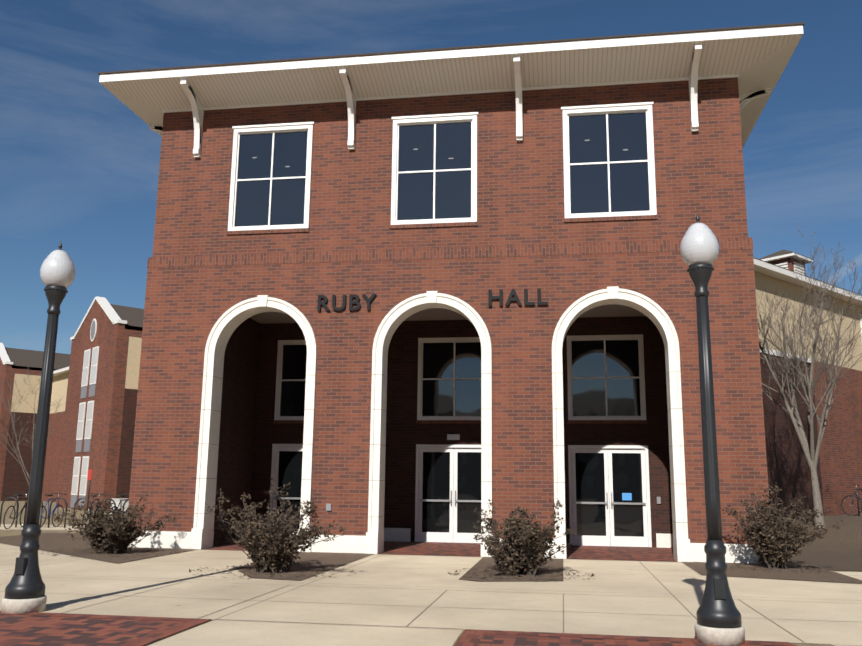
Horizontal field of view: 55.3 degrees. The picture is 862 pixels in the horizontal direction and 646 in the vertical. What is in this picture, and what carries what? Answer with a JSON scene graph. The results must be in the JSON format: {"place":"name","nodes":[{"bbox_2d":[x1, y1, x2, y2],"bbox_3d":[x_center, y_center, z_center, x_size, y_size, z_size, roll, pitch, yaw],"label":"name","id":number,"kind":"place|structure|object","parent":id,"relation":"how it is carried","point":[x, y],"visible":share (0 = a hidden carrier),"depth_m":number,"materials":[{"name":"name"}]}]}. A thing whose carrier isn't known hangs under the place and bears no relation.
{"place":"outdoors","nodes":[
{"label":"outdoors","id":0,"kind":"place"},
{"bbox_2d":[0,524,84,530],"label":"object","id":1,"kind":"structure","parent":0,"point":[43,527],"depth_m":25.29,"materials":[{"name":"concrete"}]},
{"bbox_2d":[3,492,27,528],"bbox_3d":[-12.564,5.723,25.052,0.541,1.051,1.740,5,-11,-1],"label":"bicycle","id":2,"kind":"object","parent":1,"relation":"on","point":[15,511],"visible":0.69,"depth_m":24.82,"materials":[{"name":"grey metal"}]},
{"bbox_2d":[40,493,66,527],"bbox_3d":[-11.803,5.817,25.485,0.541,1.051,1.740,4,-11,5],"label":"bicycle","id":3,"kind":"object","parent":1,"relation":"on","point":[56,506],"visible":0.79,"depth_m":25.44,"materials":[{"name":"blue metal"}]},
{"bbox_2d":[0,497,128,527],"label":"bike rack","id":4,"kind":"object","parent":1,"relation":"on","point":[53,500],"visible":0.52,"depth_m":25.29,"materials":[{"name":"metal"}]},
{"bbox_2d":[82,493,105,527],"bbox_3d":[-10.304,5.757,25.089,0.541,1.051,1.740,6,-11,-4],"label":"bicycle","id":5,"kind":"object","parent":1,"relation":"on","point":[93,496],"visible":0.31,"depth_m":24.88,"materials":[{"name":"grey metal"}]},
{"bbox_2d":[107,493,128,518],"bbox_3d":[-9.563,5.850,25.517,0.541,1.051,1.740,3,-10,11],"label":"bicycle","id":6,"kind":"object","parent":1,"relation":"on","point":[119,503],"visible":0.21,"depth_m":25.36,"materials":[{"name":"grey metal"}]},
{"bbox_2d":[0,533,196,562],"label":"mulch soil","id":7,"kind":"structure","parent":0,"point":[56,542],"depth_m":17.65,"materials":[{"name":"brown soil"}]},
{"bbox_2d":[41,495,179,557],"bbox_3d":[-6.516,4.113,16.801,2.810,1.174,2.296,-1,-11,9],"label":"shrub","id":8,"kind":"object","parent":7,"relation":"on","point":[103,533],"visible":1,"depth_m":16.50,"materials":[{"name":"brown plant"}]},
{"bbox_2d":[147,619,462,645],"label":"concrete paving slab","id":9,"kind":"structure","parent":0,"point":[216,632],"depth_m":8.02,"materials":[{"name":"concrete"}]},
{"bbox_2d":[0,543,861,644],"bbox_3d":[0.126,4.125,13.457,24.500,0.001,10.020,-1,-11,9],"label":"plaza pavement","id":10,"kind":"structure","parent":0,"point":[385,595],"depth_m":10.92,"materials":[{"name":"concrete"}]},
{"bbox_2d":[1,241,74,613],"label":"street lamp","id":11,"kind":"object","parent":10,"relation":"on","point":[25,589],"visible":1,"depth_m":9.54,"materials":[{"name":"metal"}]},
{"bbox_2d":[0,614,208,645],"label":"brick paving band","id":12,"kind":"object","parent":10,"relation":"on","point":[24,630],"depth_m":8.13,"materials":[{"name":"red brick"}]},
{"bbox_2d":[0,611,210,621],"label":"brick paving border","id":13,"kind":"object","parent":12,"relation":"on","point":[119,617],"depth_m":8.91,"materials":[{"name":"red brick"}]},
{"bbox_2d":[119,622,202,645],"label":"brick paving border","id":14,"kind":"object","parent":12,"relation":"on","point":[152,637],"depth_m":7.93,"materials":[{"name":"red brick"}]},
{"bbox_2d":[235,552,371,580],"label":"mulch soil","id":15,"kind":"structure","parent":10,"relation":"on","point":[325,560],"depth_m":14.69,"materials":[{"name":"brown soil"}]},
{"bbox_2d":[189,478,346,578],"bbox_3d":[-2.588,3.405,13.864,2.783,1.548,2.499,-1,-11,9],"label":"shrub","id":16,"kind":"object","parent":15,"relation":"on","point":[269,545],"visible":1,"depth_m":13.44,"materials":[{"name":"green plant"}]},
{"bbox_2d":[459,557,562,580],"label":"mulch soil","id":17,"kind":"structure","parent":10,"relation":"on","point":[489,565],"depth_m":13.83,"materials":[{"name":"brown soil"}]},
{"bbox_2d":[448,497,593,581],"bbox_3d":[1.506,3.572,13.794,2.302,1.297,2.163,7,-13,-29],"label":"shrub","id":18,"kind":"object","parent":17,"relation":"on","point":[524,548],"visible":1,"depth_m":13.51,"materials":[{"name":"green plant"}]},
{"bbox_2d":[477,634,779,645],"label":"brick paving band","id":19,"kind":"object","parent":10,"relation":"on","point":[504,640],"depth_m":7.83,"materials":[{"name":"red brick"}]},
{"bbox_2d":[454,633,482,645],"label":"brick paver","id":20,"kind":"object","parent":19,"relation":"on","point":[468,639],"depth_m":7.87,"materials":[{"name":"red brick"}]},
{"bbox_2d":[463,629,796,645],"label":"brick paving border","id":21,"kind":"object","parent":19,"relation":"on","point":[613,636],"depth_m":8.10,"materials":[{"name":"red brick"}]},
{"bbox_2d":[680,212,744,645],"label":"street lamp","id":22,"kind":"object","parent":21,"relation":"on","point":[719,620],"visible":1,"depth_m":8.21,"materials":[{"name":"metal"}]},
{"bbox_2d":[0,501,861,645],"bbox_3d":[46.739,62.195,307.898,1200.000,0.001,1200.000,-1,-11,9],"label":"ground","id":23,"kind":"structure","parent":0,"point":[6,504],"depth_m":29.31,"materials":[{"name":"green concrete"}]},
{"bbox_2d":[0,366,64,484],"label":"tree","id":24,"kind":"object","parent":23,"relation":"on","point":[13,426],"visible":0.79,"depth_m":28.72,"materials":[{"name":"grey plant"}]},
{"bbox_2d":[0,296,143,510],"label":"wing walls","id":25,"kind":"structure","parent":23,"relation":"on","point":[95,379],"depth_m":43.15,"materials":[{"name":"brick"}]},
{"bbox_2d":[86,469,91,513],"bbox_3d":[-14.886,7.340,35.778,0.320,1.900,0.070,-8,-14,38],"label":"sign post","id":26,"kind":"object","parent":23,"relation":"on","point":[89,478],"visible":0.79,"depth_m":35.81,"materials":[{"name":"red metal"}]},
{"bbox_2d":[111,498,128,513],"bbox_3d":[-13.595,8.061,36.155,0.660,0.660,1.060,10,-14,-40],"label":"utility box","id":27,"kind":"object","parent":23,"relation":"on","point":[117,500],"visible":0.46,"depth_m":35.82,"materials":[{"name":"grey metal"}]},
{"bbox_2d":[128,249,769,546],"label":"ruby hall walls","id":28,"kind":"structure","parent":23,"relation":"on","point":[186,309],"depth_m":18.32,"materials":[{"name":"red brick"}]},
{"bbox_2d":[317,294,375,310],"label":"ruby hall letters","id":29,"kind":"object","parent":28,"relation":"attached to","point":[351,301],"visible":0.94,"depth_m":18.45,"materials":[{"name":"black metal"}]},
{"bbox_2d":[226,215,657,423],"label":"window sills","id":30,"kind":"structure","parent":28,"relation":"attached to","point":[587,219],"depth_m":19.12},
{"bbox_2d":[228,102,656,419],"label":"windows","id":31,"kind":"structure","parent":28,"relation":"in","point":[606,174],"depth_m":19.35,"materials":[{"name":"glass"}]},
{"bbox_2d":[129,286,765,563],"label":"arch trim","id":32,"kind":"structure","parent":28,"relation":"attached to","point":[200,536],"depth_m":17.79,"materials":[{"name":"white stone"}]},
{"bbox_2d":[147,237,752,267],"bbox_3d":[1.055,-0.314,24.718,13.676,0.260,13.016,-1,-11,9],"label":"brick band","id":33,"kind":"object","parent":28,"relation":"attached to","point":[474,252],"visible":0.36,"depth_m":18.39,"materials":[{"name":"red brick"}]},
{"bbox_2d":[269,444,651,546],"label":"entrance doors","id":34,"kind":"structure","parent":28,"relation":"in","point":[448,491],"depth_m":20.86,"materials":[{"name":"white metal"}]},
{"bbox_2d":[326,434,660,510],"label":"wall fixtures","id":35,"kind":"object","parent":28,"relation":"attached to","point":[449,437],"visible":0.52,"depth_m":21.27,"materials":[{"name":"plastic"}]},
{"bbox_2d":[488,288,547,305],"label":"ruby hall letters","id":36,"kind":"object","parent":28,"relation":"attached to","point":[510,298],"visible":0.96,"depth_m":17.87,"materials":[{"name":"black metal"}]},
{"bbox_2d":[753,257,861,516],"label":"wing walls","id":37,"kind":"structure","parent":23,"relation":"on","point":[839,469],"depth_m":28.56,"materials":[{"name":"brick"}]},
{"bbox_2d":[760,249,812,274],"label":"roof cupola","id":38,"kind":"object","parent":37,"relation":"on","point":[783,258],"visible":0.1,"depth_m":41.45,"materials":[{"name":"wood"}]},
{"bbox_2d":[0,0,861,353],"label":"sky","id":39,"kind":"structure","parent":0,"point":[79,169],"materials":[{"name":"blue"}]},
{"bbox_2d":[201,540,676,561],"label":"entrance floors","id":40,"kind":"structure","parent":0,"point":[610,552],"depth_m":18.45,"materials":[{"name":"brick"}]},
{"bbox_2d":[252,140,627,166],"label":"ceiling lights","id":41,"kind":"object","parent":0,"point":[453,158],"visible":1,"depth_m":18.90},
{"bbox_2d":[250,304,645,323],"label":"arch ceilings","id":42,"kind":"structure","parent":0,"point":[612,310],"depth_m":21.27,"materials":[{"name":"brown paint"}]},
{"bbox_2d":[152,77,747,256],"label":"upper brick wall","id":43,"kind":"structure","parent":0,"point":[520,192],"depth_m":18.72,"materials":[{"name":"red brick"}]},
{"bbox_2d":[162,74,738,113],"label":"trim","id":44,"kind":"structure","parent":43,"relation":"attached to","point":[472,92],"depth_m":19.07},
{"bbox_2d":[99,25,803,147],"bbox_3d":[1.099,-4.353,25.479,15.720,0.480,15.055,-1,-11,9],"label":"ruby hall eave","id":45,"kind":"object","parent":43,"relation":"attached to","point":[756,59],"visible":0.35,"depth_m":18.52,"materials":[{"name":"white paint"}]},
{"bbox_2d":[98,22,804,74],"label":"roof fascia","id":46,"kind":"structure","parent":45,"relation":"on","point":[506,44],"depth_m":18.09,"materials":[{"name":"white paint"}]},
{"bbox_2d":[149,43,772,157],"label":"eave brackets","id":47,"kind":"object","parent":43,"relation":"attached to","point":[198,110],"visible":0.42,"depth_m":19.11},
{"bbox_2d":[682,562,861,583],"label":"mulch soil","id":48,"kind":"structure","parent":0,"point":[816,574],"depth_m":14.35,"materials":[{"name":"brown soil"}]},
{"bbox_2d":[722,484,842,572],"bbox_3d":[6.389,3.783,15.310,2.097,1.530,1.794,-1,-11,9],"label":"shrub","id":49,"kind":"object","parent":48,"relation":"on","point":[767,534],"visible":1,"depth_m":15.14,"materials":[{"name":"green plant"}]},
{"bbox_2d":[775,513,861,554],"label":"berm soil","id":50,"kind":"structure","parent":0,"point":[846,537],"depth_m":20.87,"materials":[{"name":"brown soil"}]},
{"bbox_2d":[756,225,861,527],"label":"tree","id":51,"kind":"object","parent":50,"relation":"on","point":[811,454],"visible":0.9,"depth_m":22.37,"materials":[{"name":"grey plant"}]},
{"bbox_2d":[841,484,861,515],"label":"bicycle","id":52,"kind":"object","parent":50,"relation":"on","point":[859,498],"visible":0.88,"depth_m":27.78,"materials":[{"name":"grey metal"}]},
{"bbox_2d":[857,488,861,515],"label":"bike rack","id":53,"kind":"object","parent":50,"relation":"on","point":[858,501],"visible":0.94,"depth_m":27.14,"materials":[{"name":"black metal"}]},
{"bbox_2d":[786,550,861,570],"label":"mulch soil","id":54,"kind":"structure","parent":0,"point":[837,561],"depth_m":17.03,"materials":[{"name":"brown soil"}]},
{"bbox_2d":[832,644,861,645],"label":"pavement","id":55,"kind":"structure","parent":0,"point":[845,645],"depth_m":7.84,"materials":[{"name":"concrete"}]},
{"bbox_2d":[835,571,861,579],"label":"pavement","id":56,"kind":"structure","parent":0,"point":[857,575],"depth_m":14.34,"materials":[{"name":"concrete"}]}
]}

